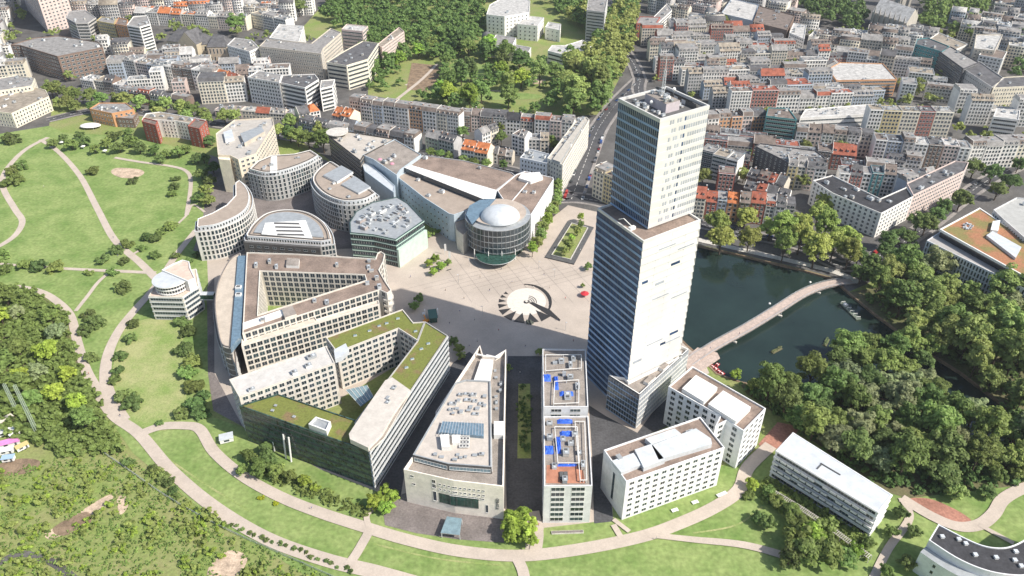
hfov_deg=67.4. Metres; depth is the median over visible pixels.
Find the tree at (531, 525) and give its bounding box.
[507,511,537,536]
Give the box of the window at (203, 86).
[199,85,226,102]
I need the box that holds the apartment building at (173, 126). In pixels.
[142,112,204,139]
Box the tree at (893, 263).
[879,253,905,288]
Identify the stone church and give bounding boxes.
[870,0,917,25]
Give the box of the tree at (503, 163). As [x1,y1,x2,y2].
[499,159,507,169]
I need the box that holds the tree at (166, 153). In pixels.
[159,149,171,158]
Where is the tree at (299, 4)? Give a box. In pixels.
[293,0,307,16]
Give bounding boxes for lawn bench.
[716,491,726,497]
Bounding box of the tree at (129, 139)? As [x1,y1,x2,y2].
[122,135,139,146]
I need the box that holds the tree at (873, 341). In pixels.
[860,332,883,349]
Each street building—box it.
[520,148,548,175]
[547,116,588,191]
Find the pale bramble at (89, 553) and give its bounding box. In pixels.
[0,457,316,575]
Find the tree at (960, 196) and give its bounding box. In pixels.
[951,189,974,210]
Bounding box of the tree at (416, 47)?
[412,43,423,56]
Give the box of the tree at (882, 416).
[865,404,892,429]
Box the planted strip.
[517,384,530,457]
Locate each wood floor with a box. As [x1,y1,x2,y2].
[0,299,105,445]
[741,384,1023,497]
[850,267,1023,438]
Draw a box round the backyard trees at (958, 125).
[652,24,1023,135]
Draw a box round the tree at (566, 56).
[560,48,583,63]
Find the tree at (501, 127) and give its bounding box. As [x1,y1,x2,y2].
[498,122,504,129]
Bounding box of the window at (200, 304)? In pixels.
[188,303,202,313]
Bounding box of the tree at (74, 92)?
[68,87,82,101]
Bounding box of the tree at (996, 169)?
[980,163,1005,183]
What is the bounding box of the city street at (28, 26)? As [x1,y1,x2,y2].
[0,0,1023,291]
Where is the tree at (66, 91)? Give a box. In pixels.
[62,86,72,95]
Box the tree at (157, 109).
[149,106,165,111]
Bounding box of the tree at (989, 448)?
[966,430,1003,469]
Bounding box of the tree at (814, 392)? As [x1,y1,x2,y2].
[798,382,834,402]
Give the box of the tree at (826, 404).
[808,399,833,413]
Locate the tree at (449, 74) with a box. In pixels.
[438,69,456,82]
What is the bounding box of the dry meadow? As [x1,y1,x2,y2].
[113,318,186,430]
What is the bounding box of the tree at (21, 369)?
[9,367,29,375]
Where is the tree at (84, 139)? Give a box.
[75,136,90,145]
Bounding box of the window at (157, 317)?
[156,316,187,319]
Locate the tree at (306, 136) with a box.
[300,129,313,148]
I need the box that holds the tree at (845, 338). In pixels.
[831,328,869,352]
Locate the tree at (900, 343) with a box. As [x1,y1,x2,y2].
[880,331,912,357]
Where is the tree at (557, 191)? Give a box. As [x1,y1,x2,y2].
[554,188,562,196]
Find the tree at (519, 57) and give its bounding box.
[511,49,529,68]
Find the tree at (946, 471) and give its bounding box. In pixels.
[920,459,962,484]
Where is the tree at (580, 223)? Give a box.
[578,220,583,228]
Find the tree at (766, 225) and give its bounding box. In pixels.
[758,216,780,240]
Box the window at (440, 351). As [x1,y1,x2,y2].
[371,339,447,455]
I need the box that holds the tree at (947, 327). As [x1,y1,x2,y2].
[924,313,960,356]
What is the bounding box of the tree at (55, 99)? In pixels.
[52,96,60,109]
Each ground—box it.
[0,102,905,575]
[0,458,39,475]
[44,495,112,539]
[52,512,91,535]
[117,495,127,513]
[207,550,246,575]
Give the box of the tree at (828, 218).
[814,205,841,235]
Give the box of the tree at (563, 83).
[559,76,587,97]
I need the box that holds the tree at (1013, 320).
[995,310,1023,360]
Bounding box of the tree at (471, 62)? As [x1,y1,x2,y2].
[464,56,477,81]
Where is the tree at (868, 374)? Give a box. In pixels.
[856,364,887,387]
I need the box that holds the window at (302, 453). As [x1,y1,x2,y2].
[247,431,372,481]
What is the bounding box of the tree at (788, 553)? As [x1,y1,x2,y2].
[779,541,803,569]
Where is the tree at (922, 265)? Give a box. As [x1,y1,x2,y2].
[904,261,934,276]
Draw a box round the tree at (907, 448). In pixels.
[886,428,930,474]
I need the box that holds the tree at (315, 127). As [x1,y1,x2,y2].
[312,120,322,131]
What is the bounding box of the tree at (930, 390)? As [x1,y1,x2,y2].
[910,382,944,413]
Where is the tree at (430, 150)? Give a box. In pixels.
[425,147,435,155]
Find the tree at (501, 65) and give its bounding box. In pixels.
[493,60,508,71]
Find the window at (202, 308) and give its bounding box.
[189,307,203,318]
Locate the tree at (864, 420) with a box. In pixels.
[845,408,877,437]
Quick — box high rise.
[25,0,71,31]
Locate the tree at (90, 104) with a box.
[86,100,100,108]
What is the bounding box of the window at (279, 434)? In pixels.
[244,419,370,469]
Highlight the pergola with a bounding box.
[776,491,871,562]
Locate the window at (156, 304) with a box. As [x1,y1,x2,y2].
[152,303,183,305]
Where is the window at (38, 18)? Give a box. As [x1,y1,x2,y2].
[25,0,46,29]
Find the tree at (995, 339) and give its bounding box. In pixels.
[986,327,1010,364]
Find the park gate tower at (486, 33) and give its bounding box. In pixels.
[481,31,492,53]
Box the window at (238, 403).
[230,383,338,429]
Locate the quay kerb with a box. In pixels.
[682,244,1014,443]
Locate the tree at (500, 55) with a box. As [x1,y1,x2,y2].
[495,48,509,63]
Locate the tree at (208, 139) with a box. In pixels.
[203,134,216,145]
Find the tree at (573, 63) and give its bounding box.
[566,56,580,72]
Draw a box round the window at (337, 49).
[261,35,342,79]
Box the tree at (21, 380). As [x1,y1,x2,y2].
[1,371,32,391]
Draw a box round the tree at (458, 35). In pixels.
[452,27,468,54]
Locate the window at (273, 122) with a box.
[266,122,279,156]
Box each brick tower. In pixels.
[142,118,162,143]
[188,119,209,147]
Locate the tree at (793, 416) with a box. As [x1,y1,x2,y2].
[785,403,806,431]
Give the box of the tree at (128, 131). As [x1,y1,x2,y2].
[121,127,133,134]
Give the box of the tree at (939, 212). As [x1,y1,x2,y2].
[929,206,948,219]
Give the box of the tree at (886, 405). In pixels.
[873,400,895,422]
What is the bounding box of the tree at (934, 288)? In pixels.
[916,275,946,309]
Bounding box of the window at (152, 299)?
[150,298,181,301]
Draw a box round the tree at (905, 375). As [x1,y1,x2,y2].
[897,370,923,385]
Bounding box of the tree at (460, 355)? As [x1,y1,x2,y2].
[456,351,465,359]
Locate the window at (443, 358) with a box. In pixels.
[373,351,448,466]
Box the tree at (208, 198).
[199,193,215,205]
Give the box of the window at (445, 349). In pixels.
[372,345,447,461]
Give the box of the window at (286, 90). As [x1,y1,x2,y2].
[282,88,304,95]
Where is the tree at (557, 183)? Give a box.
[553,178,562,189]
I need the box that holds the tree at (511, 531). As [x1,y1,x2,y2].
[500,518,520,542]
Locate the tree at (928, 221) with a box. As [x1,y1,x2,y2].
[915,213,940,235]
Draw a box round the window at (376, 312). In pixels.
[318,311,378,347]
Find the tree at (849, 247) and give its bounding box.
[836,237,862,270]
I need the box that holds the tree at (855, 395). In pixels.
[842,376,872,408]
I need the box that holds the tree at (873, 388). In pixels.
[859,382,882,409]
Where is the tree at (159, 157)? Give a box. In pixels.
[153,153,165,162]
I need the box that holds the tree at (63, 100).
[57,95,74,110]
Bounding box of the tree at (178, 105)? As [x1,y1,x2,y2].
[171,99,185,114]
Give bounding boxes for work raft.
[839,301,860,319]
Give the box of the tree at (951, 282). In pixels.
[941,272,961,293]
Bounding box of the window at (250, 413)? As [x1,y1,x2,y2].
[241,408,368,457]
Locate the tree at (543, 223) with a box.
[536,218,548,230]
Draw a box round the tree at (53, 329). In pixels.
[44,322,67,338]
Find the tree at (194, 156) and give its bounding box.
[189,152,200,162]
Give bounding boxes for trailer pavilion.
[219,431,233,443]
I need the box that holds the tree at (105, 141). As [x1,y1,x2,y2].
[98,137,112,148]
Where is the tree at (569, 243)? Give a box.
[563,238,574,250]
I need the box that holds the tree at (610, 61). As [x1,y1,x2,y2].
[601,55,620,74]
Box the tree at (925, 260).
[906,255,934,270]
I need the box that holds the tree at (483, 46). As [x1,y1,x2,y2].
[476,38,490,61]
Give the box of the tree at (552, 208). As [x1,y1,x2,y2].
[546,203,558,214]
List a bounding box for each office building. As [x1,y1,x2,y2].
[0,75,37,94]
[0,87,53,127]
[11,36,107,80]
[66,10,99,40]
[96,16,118,39]
[115,17,129,37]
[127,15,156,49]
[213,251,394,377]
[216,118,279,192]
[227,38,260,63]
[229,309,449,490]
[247,71,283,107]
[259,28,342,80]
[269,24,305,41]
[280,74,321,108]
[320,79,337,111]
[326,41,380,89]
[326,127,393,182]
[341,24,368,49]
[350,197,427,267]
[379,27,405,68]
[486,0,529,36]
[491,35,515,57]
[507,44,530,60]
[517,16,543,40]
[545,22,560,41]
[547,40,590,67]
[585,0,607,40]
[636,16,659,37]
[654,4,671,26]
[722,0,757,24]
[752,143,825,174]
[753,6,794,37]
[763,107,796,139]
[788,23,805,48]
[799,104,866,126]
[831,62,896,95]
[912,38,948,69]
[923,208,1023,297]
[930,33,967,53]
[934,46,978,83]
[960,61,1003,93]
[969,34,1002,60]
[977,49,1006,73]
[986,109,1019,134]
[991,76,1023,105]
[992,197,1023,241]
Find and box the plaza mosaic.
[498,284,559,322]
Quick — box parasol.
[580,291,588,296]
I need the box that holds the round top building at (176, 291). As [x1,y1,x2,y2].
[148,260,214,320]
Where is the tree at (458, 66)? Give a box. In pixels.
[451,59,468,85]
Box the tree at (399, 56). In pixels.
[394,51,406,65]
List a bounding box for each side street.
[193,155,351,253]
[207,278,241,425]
[380,352,472,500]
[505,356,542,520]
[589,400,666,522]
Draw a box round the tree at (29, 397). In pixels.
[16,389,43,406]
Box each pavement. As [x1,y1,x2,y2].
[46,108,577,195]
[49,112,564,200]
[561,202,601,206]
[562,78,632,195]
[568,192,591,194]
[581,81,647,197]
[610,0,646,79]
[628,63,634,78]
[631,79,634,93]
[700,168,1023,271]
[702,174,987,262]
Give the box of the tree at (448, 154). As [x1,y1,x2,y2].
[444,150,453,158]
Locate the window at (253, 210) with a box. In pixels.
[197,199,257,258]
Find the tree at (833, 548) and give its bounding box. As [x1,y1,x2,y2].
[816,536,844,570]
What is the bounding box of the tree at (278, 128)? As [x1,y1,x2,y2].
[274,123,284,140]
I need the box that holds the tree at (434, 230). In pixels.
[430,228,440,234]
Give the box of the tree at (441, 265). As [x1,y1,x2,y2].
[435,261,445,269]
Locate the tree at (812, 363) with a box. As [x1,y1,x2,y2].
[795,350,830,382]
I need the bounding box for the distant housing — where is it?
[0,0,1023,75]
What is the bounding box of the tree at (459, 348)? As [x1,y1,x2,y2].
[453,343,464,352]
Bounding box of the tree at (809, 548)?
[792,536,823,567]
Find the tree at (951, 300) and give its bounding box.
[943,289,961,305]
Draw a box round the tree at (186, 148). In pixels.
[180,145,192,153]
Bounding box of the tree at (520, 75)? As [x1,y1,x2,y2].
[513,67,530,88]
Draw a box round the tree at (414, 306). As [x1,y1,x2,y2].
[408,301,419,309]
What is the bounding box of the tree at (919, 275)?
[907,268,933,285]
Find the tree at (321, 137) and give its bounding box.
[312,129,328,153]
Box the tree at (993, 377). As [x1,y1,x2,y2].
[977,365,1008,391]
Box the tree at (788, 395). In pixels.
[770,380,803,411]
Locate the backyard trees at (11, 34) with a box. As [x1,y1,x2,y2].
[2,2,312,94]
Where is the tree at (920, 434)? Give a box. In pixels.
[892,426,933,459]
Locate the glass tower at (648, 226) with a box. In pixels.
[586,57,709,428]
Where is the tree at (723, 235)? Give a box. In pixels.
[704,225,736,254]
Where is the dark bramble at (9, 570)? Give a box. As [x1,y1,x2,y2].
[0,459,308,575]
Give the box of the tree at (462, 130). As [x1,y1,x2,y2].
[456,126,468,135]
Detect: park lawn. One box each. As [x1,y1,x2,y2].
[0,126,208,426]
[304,0,619,115]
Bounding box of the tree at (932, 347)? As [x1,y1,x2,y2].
[919,333,948,354]
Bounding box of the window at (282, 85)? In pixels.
[281,84,304,91]
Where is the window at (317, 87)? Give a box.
[306,86,319,94]
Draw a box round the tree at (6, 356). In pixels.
[0,349,15,370]
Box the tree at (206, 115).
[200,111,213,126]
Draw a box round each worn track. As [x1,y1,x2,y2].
[170,459,250,511]
[373,543,500,565]
[693,506,762,533]
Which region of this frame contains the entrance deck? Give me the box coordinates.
[384,493,504,542]
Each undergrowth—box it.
[0,282,125,457]
[738,381,1023,495]
[865,268,1023,443]
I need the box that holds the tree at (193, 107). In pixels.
[181,100,199,117]
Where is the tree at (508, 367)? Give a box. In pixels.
[506,363,513,370]
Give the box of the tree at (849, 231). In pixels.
[835,225,862,246]
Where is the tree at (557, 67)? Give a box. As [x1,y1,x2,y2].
[548,61,564,79]
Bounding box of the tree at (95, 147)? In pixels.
[89,144,99,152]
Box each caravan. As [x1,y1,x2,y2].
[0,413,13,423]
[0,426,13,436]
[0,438,20,447]
[0,445,14,454]
[0,453,15,462]
[14,440,29,451]
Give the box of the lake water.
[683,247,1011,441]
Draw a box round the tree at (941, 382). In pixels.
[917,377,951,395]
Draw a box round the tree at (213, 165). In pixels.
[204,161,219,173]
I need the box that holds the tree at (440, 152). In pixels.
[435,149,444,156]
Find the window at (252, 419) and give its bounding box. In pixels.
[243,414,369,463]
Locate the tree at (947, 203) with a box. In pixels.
[935,198,952,211]
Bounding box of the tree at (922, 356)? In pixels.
[910,349,935,367]
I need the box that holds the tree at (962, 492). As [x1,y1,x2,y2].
[943,483,970,499]
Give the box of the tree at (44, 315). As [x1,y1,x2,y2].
[37,308,56,322]
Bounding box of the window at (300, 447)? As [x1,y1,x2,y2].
[246,425,371,475]
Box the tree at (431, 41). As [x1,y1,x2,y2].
[424,36,438,49]
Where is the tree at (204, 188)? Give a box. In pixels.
[197,184,213,194]
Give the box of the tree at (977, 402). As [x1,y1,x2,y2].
[959,397,993,426]
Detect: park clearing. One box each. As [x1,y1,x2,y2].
[407,63,440,90]
[450,63,491,77]
[454,92,541,99]
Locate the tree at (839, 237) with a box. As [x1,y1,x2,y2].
[827,230,846,262]
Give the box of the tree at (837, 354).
[825,344,853,365]
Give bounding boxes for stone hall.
[166,27,211,54]
[207,34,231,60]
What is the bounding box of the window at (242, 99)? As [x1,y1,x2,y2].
[228,93,246,101]
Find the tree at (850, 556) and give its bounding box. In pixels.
[838,545,858,569]
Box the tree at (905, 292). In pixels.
[883,279,923,317]
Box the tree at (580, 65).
[577,55,590,82]
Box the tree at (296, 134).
[287,126,302,146]
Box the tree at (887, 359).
[870,347,903,373]
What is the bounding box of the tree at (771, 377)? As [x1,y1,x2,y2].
[755,360,786,400]
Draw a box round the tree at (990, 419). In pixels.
[970,405,1011,436]
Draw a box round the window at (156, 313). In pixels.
[155,312,185,314]
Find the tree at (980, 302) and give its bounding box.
[963,289,993,313]
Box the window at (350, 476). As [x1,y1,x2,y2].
[249,437,372,486]
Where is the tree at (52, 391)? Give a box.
[40,382,64,399]
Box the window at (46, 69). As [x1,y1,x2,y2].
[22,47,51,75]
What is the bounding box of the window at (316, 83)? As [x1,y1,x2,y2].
[306,81,318,90]
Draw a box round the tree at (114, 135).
[105,131,122,140]
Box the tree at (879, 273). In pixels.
[869,263,892,292]
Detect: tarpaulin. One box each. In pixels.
[542,374,550,380]
[545,445,553,453]
[554,376,558,389]
[556,437,560,453]
[557,419,572,423]
[557,463,576,466]
[559,391,572,395]
[560,431,571,436]
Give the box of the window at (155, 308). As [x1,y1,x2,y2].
[153,307,184,310]
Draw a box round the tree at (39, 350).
[30,338,57,358]
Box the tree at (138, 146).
[130,141,147,153]
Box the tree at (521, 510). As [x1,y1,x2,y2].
[501,506,531,527]
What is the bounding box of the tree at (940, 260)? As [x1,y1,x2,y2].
[925,244,958,275]
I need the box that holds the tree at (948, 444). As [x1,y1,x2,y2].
[927,426,969,468]
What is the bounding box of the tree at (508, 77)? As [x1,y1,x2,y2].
[498,71,514,85]
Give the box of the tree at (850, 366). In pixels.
[831,357,865,390]
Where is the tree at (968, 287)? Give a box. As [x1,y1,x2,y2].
[960,280,982,298]
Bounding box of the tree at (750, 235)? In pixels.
[738,225,762,251]
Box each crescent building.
[194,180,257,260]
[243,209,336,255]
[247,150,322,200]
[311,161,379,231]
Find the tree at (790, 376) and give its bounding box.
[783,371,802,389]
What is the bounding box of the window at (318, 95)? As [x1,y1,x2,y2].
[308,94,320,102]
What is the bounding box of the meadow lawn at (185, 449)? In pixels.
[115,417,1023,575]
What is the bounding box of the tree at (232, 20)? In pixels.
[225,12,245,33]
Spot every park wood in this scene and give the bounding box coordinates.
[317,0,639,76]
[365,10,633,113]
[564,0,640,72]
[798,0,870,28]
[917,0,991,34]
[1005,28,1023,75]
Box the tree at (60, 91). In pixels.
[56,85,65,94]
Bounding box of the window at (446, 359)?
[374,355,448,472]
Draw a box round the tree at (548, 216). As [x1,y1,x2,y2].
[541,212,552,224]
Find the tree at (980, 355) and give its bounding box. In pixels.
[962,336,994,377]
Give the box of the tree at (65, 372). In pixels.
[58,365,76,381]
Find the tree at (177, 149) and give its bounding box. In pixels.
[170,145,184,157]
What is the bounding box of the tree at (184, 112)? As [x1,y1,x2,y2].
[180,109,192,116]
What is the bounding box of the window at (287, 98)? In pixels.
[283,96,306,103]
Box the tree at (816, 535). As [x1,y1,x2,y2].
[801,520,827,540]
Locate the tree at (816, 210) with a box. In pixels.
[808,200,826,223]
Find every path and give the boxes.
[0,137,48,246]
[0,263,156,273]
[18,285,415,575]
[42,140,156,278]
[74,273,108,310]
[99,230,194,423]
[115,157,192,214]
[138,422,775,560]
[176,204,205,225]
[344,532,371,566]
[364,507,374,528]
[396,64,437,98]
[511,555,529,575]
[529,511,543,554]
[611,524,623,537]
[612,518,629,531]
[648,532,780,557]
[698,238,858,283]
[759,422,797,448]
[869,498,913,575]
[899,482,1023,531]
[910,498,970,521]
[978,523,1014,543]
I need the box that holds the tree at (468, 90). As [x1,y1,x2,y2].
[457,82,479,107]
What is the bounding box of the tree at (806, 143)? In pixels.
[800,139,812,146]
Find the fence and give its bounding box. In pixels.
[99,450,332,575]
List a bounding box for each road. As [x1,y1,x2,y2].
[47,109,569,198]
[561,195,607,205]
[567,79,644,198]
[608,0,643,79]
[634,79,643,93]
[701,167,1020,269]
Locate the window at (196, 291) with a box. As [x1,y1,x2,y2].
[184,289,198,299]
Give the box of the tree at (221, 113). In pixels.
[215,108,228,124]
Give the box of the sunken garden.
[545,220,593,264]
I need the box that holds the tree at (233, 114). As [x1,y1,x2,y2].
[226,109,240,119]
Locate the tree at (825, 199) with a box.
[816,192,833,208]
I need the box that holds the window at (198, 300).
[187,299,200,309]
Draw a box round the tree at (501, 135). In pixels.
[495,130,507,144]
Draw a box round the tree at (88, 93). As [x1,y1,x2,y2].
[80,87,96,100]
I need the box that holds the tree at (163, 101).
[156,96,171,112]
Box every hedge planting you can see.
[251,453,370,517]
[515,383,532,451]
[757,476,877,560]
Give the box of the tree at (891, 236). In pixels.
[878,229,899,243]
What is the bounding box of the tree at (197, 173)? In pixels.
[192,167,208,179]
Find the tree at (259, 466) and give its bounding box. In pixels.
[250,456,270,479]
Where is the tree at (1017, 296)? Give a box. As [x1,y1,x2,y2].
[1002,291,1023,308]
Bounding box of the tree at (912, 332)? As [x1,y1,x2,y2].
[898,322,926,353]
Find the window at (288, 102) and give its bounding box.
[284,100,302,105]
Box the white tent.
[80,123,100,129]
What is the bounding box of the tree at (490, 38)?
[478,34,496,45]
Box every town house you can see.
[0,59,8,76]
[5,58,31,76]
[80,74,100,88]
[93,75,104,90]
[102,74,122,91]
[106,55,127,79]
[113,79,127,92]
[118,85,131,102]
[120,51,135,55]
[122,54,143,76]
[127,74,152,86]
[128,85,138,96]
[129,46,146,53]
[133,5,149,15]
[135,58,155,74]
[138,86,154,104]
[145,8,159,25]
[146,49,161,53]
[146,53,163,59]
[146,59,164,70]
[148,66,168,91]
[149,88,165,100]
[157,5,171,25]
[158,60,175,86]
[159,55,178,60]
[160,91,172,109]
[161,44,179,52]
[164,49,180,60]
[170,7,184,26]
[171,61,189,77]
[171,76,189,93]
[171,92,194,110]
[179,45,195,59]
[181,10,196,26]
[181,63,199,89]
[189,56,210,63]
[191,64,203,90]
[195,8,212,28]
[195,54,211,60]
[197,71,228,103]
[200,64,220,72]
[201,60,218,64]
[207,13,218,28]
[214,104,227,114]
[216,68,229,72]
[217,10,234,29]
[218,55,240,72]
[224,75,248,102]
[225,105,244,117]
[227,70,239,75]
[233,12,252,30]
[235,63,253,87]
[241,106,256,118]
[248,64,263,75]
[251,10,265,29]
[254,56,270,65]
[255,105,270,117]
[261,11,280,31]
[263,63,291,74]
[269,107,287,120]
[273,15,294,28]
[285,109,294,115]
[294,103,309,127]
[299,114,314,134]
[307,103,320,117]
[311,115,331,142]
[327,120,348,130]
[332,105,343,120]
[340,106,360,121]
[343,117,358,131]
[349,93,364,120]
[353,121,371,133]
[360,94,376,123]
[365,124,379,135]
[372,97,385,124]
[376,123,394,137]
[382,97,397,125]
[389,126,407,143]
[394,99,410,128]
[404,128,422,151]
[409,101,425,131]
[422,103,439,132]
[425,128,440,153]
[436,104,450,131]
[438,131,461,157]
[447,107,463,136]
[461,138,476,161]
[462,107,471,131]
[471,106,481,131]
[474,125,490,142]
[474,140,494,166]
[480,107,494,125]
[487,121,498,144]
[493,109,508,131]
[493,145,499,163]
[498,147,506,164]
[505,148,514,165]
[506,111,521,134]
[512,129,520,154]
[518,129,531,155]
[520,113,534,132]
[529,133,539,150]
[534,112,551,132]
[540,130,548,152]
[549,115,561,139]
[561,114,574,138]
[592,161,612,200]
[602,170,612,203]
[639,23,662,45]
[646,37,664,60]
[651,36,671,39]
[652,56,675,72]
[654,29,673,36]
[656,53,673,80]
[658,41,673,54]
[670,33,690,39]
[672,40,695,54]
[672,56,684,80]
[673,19,688,30]
[673,30,693,38]
[674,43,698,61]
[677,65,700,85]
[684,67,702,93]
[685,62,696,65]
[686,39,700,53]
[687,19,706,31]
[691,184,707,218]
[693,32,709,39]
[697,53,717,61]
[698,39,716,53]
[699,78,723,99]
[700,143,720,170]
[701,66,728,80]
[703,132,727,147]
[703,189,717,218]
[704,57,719,65]
[705,54,726,64]
[706,123,719,133]
[707,109,719,124]
[708,86,728,108]
[709,23,733,40]
[710,147,733,178]
[714,41,740,61]
[715,39,734,43]
[715,165,735,192]
[716,190,726,210]
[717,108,731,127]
[719,127,739,136]
[722,33,740,39]
[723,76,737,86]
[725,64,749,76]
[725,86,752,110]
[725,189,739,221]
[726,59,736,64]
[726,151,744,182]
[727,79,750,86]
[727,136,752,150]
[730,110,742,129]
[733,24,750,36]
[734,38,752,47]
[734,62,748,65]
[734,150,750,169]
[736,74,759,82]
[736,189,751,223]
[738,108,752,130]
[739,48,754,61]
[739,128,767,137]
[741,36,756,42]
[743,180,757,191]
[745,56,770,67]
[745,167,760,182]
[746,43,767,49]
[747,65,768,74]
[748,107,766,131]
[750,82,768,85]
[750,85,778,107]
[750,133,776,160]
[750,189,766,224]
[753,42,770,47]
[754,30,770,42]
[754,48,770,58]
[756,181,767,191]
[757,68,784,82]
[757,168,772,183]
[762,193,775,223]
[766,78,786,87]
[767,183,778,195]
[768,43,787,64]
[768,172,778,184]
[770,33,783,42]
[770,65,781,67]
[771,38,795,48]
[772,193,786,220]
[775,172,790,188]
[776,87,800,112]
[776,139,799,147]
[777,186,791,195]
[780,61,806,69]
[784,69,790,76]
[785,77,813,90]
[785,196,795,215]
[786,155,798,188]
[787,51,805,60]
[788,48,805,52]
[789,69,802,76]
[793,123,808,142]
[793,154,806,189]
[797,90,815,112]
[799,56,826,67]
[800,146,816,150]
[802,156,815,190]
[803,67,832,82]
[805,48,817,55]
[806,38,831,49]
[806,122,822,146]
[810,158,828,190]
[812,83,825,89]
[813,88,830,107]
[814,43,830,60]
[816,142,832,168]
[820,123,834,142]
[823,82,843,88]
[826,58,837,66]
[828,88,853,106]
[829,52,847,62]
[829,140,857,169]
[832,125,847,142]
[835,46,852,53]
[835,165,850,181]
[839,157,864,165]
[841,82,861,89]
[846,47,868,62]
[846,126,861,148]
[848,163,862,187]
[851,88,873,104]
[857,128,873,157]
[859,32,883,53]
[859,166,871,191]
[861,85,885,103]
[861,103,883,130]
[864,156,894,165]
[866,56,878,62]
[867,132,887,157]
[867,165,883,196]
[868,50,879,58]
[877,162,896,196]
[878,48,896,71]
[879,105,902,133]
[883,134,903,158]
[886,152,905,167]
[891,55,920,76]
[891,167,903,193]
[893,169,918,192]
[894,44,913,55]
[896,77,916,104]
[896,105,920,134]
[900,131,915,153]
[904,151,922,168]
[905,65,934,92]
[909,168,926,176]
[913,136,928,167]
[914,105,935,136]
[919,57,932,67]
[920,166,935,173]
[922,81,953,103]
[922,136,943,169]
[928,106,954,137]
[933,75,947,82]
[937,137,959,168]
[947,83,977,114]
[955,140,971,161]
[959,93,994,125]
[963,135,986,169]
[981,136,1003,165]
[986,105,1013,125]
[994,134,1019,167]
[1010,94,1023,126]
[1011,134,1023,163]
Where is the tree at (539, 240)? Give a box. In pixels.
[531,236,543,250]
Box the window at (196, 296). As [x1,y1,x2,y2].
[185,293,199,304]
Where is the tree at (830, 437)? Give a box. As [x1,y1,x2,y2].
[816,423,852,452]
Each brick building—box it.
[89,103,134,126]
[116,112,139,127]
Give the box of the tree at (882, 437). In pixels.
[871,427,901,447]
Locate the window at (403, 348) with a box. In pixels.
[327,341,406,384]
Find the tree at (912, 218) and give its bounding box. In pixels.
[906,210,930,230]
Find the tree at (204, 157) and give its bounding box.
[195,152,211,163]
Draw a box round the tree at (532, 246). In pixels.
[528,241,537,256]
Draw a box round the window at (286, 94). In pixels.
[282,92,305,99]
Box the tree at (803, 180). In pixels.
[796,173,811,184]
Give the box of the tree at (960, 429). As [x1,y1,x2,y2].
[956,425,969,443]
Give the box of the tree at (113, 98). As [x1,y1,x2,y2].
[108,92,120,102]
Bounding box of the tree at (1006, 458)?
[980,439,1012,463]
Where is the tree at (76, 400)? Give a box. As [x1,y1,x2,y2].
[64,392,86,408]
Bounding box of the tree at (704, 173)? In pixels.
[698,168,712,185]
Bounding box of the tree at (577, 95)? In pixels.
[563,86,587,114]
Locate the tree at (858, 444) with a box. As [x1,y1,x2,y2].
[838,427,874,460]
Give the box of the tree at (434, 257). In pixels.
[430,254,439,261]
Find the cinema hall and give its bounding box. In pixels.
[363,139,553,264]
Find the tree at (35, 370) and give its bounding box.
[27,362,47,380]
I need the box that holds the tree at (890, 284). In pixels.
[884,277,905,306]
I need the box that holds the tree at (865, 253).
[852,247,868,263]
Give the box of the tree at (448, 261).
[444,258,451,264]
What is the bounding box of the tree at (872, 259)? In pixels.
[860,253,882,269]
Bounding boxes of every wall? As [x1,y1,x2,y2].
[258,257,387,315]
[551,530,583,534]
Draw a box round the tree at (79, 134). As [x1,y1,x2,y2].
[73,131,84,137]
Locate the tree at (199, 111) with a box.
[194,107,209,116]
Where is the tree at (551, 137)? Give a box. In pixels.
[549,135,556,140]
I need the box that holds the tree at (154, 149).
[146,143,158,154]
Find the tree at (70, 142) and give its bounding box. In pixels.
[63,139,78,149]
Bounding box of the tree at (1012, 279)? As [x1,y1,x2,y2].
[988,262,1023,293]
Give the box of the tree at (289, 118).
[281,113,296,125]
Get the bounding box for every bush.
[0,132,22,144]
[0,179,12,186]
[0,248,10,261]
[0,261,12,275]
[4,165,18,175]
[6,172,25,184]
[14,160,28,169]
[16,258,32,267]
[29,259,48,271]
[45,259,63,274]
[76,323,94,336]
[79,308,95,318]
[82,269,94,275]
[83,314,106,328]
[83,352,99,363]
[85,166,99,175]
[95,253,109,264]
[105,267,119,275]
[106,373,121,385]
[107,244,124,254]
[109,365,124,374]
[111,350,128,361]
[113,279,131,294]
[113,388,137,402]
[117,256,129,265]
[119,392,143,410]
[120,239,134,247]
[121,332,137,343]
[121,457,136,465]
[125,319,138,328]
[126,176,138,183]
[136,244,147,250]
[139,232,153,240]
[143,464,156,473]
[148,250,161,259]
[149,235,160,241]
[150,466,163,480]
[154,228,165,236]
[155,419,163,425]
[156,470,171,485]
[161,221,178,230]
[162,476,175,486]
[166,485,178,494]
[167,190,177,195]
[169,182,179,189]
[170,176,180,180]
[170,251,181,257]
[170,341,192,355]
[171,493,180,502]
[172,316,192,326]
[173,406,187,419]
[176,364,199,379]
[178,325,196,337]
[180,352,201,369]
[181,397,206,410]
[182,379,204,393]
[190,404,211,420]
[192,251,200,257]
[194,389,210,400]
[235,463,247,475]
[239,449,256,462]
[257,441,272,454]
[259,452,279,467]
[266,462,284,478]
[282,469,296,481]
[297,474,311,485]
[309,483,321,491]
[320,488,331,500]
[366,493,380,510]
[374,482,389,501]
[377,500,395,514]
[386,489,399,502]
[517,526,539,545]
[729,368,741,379]
[742,489,754,500]
[745,477,758,490]
[747,378,759,389]
[750,510,762,524]
[759,512,777,528]
[762,484,775,499]
[769,493,783,509]
[781,500,802,515]
[846,540,864,557]
[861,535,874,549]
[879,563,895,575]
[884,524,901,536]
[893,504,911,517]
[895,553,917,570]
[907,523,924,536]
[975,483,997,499]
[989,464,1009,482]
[1007,464,1023,478]
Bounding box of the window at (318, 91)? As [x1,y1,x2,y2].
[307,89,319,99]
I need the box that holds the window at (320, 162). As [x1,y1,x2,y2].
[247,159,322,198]

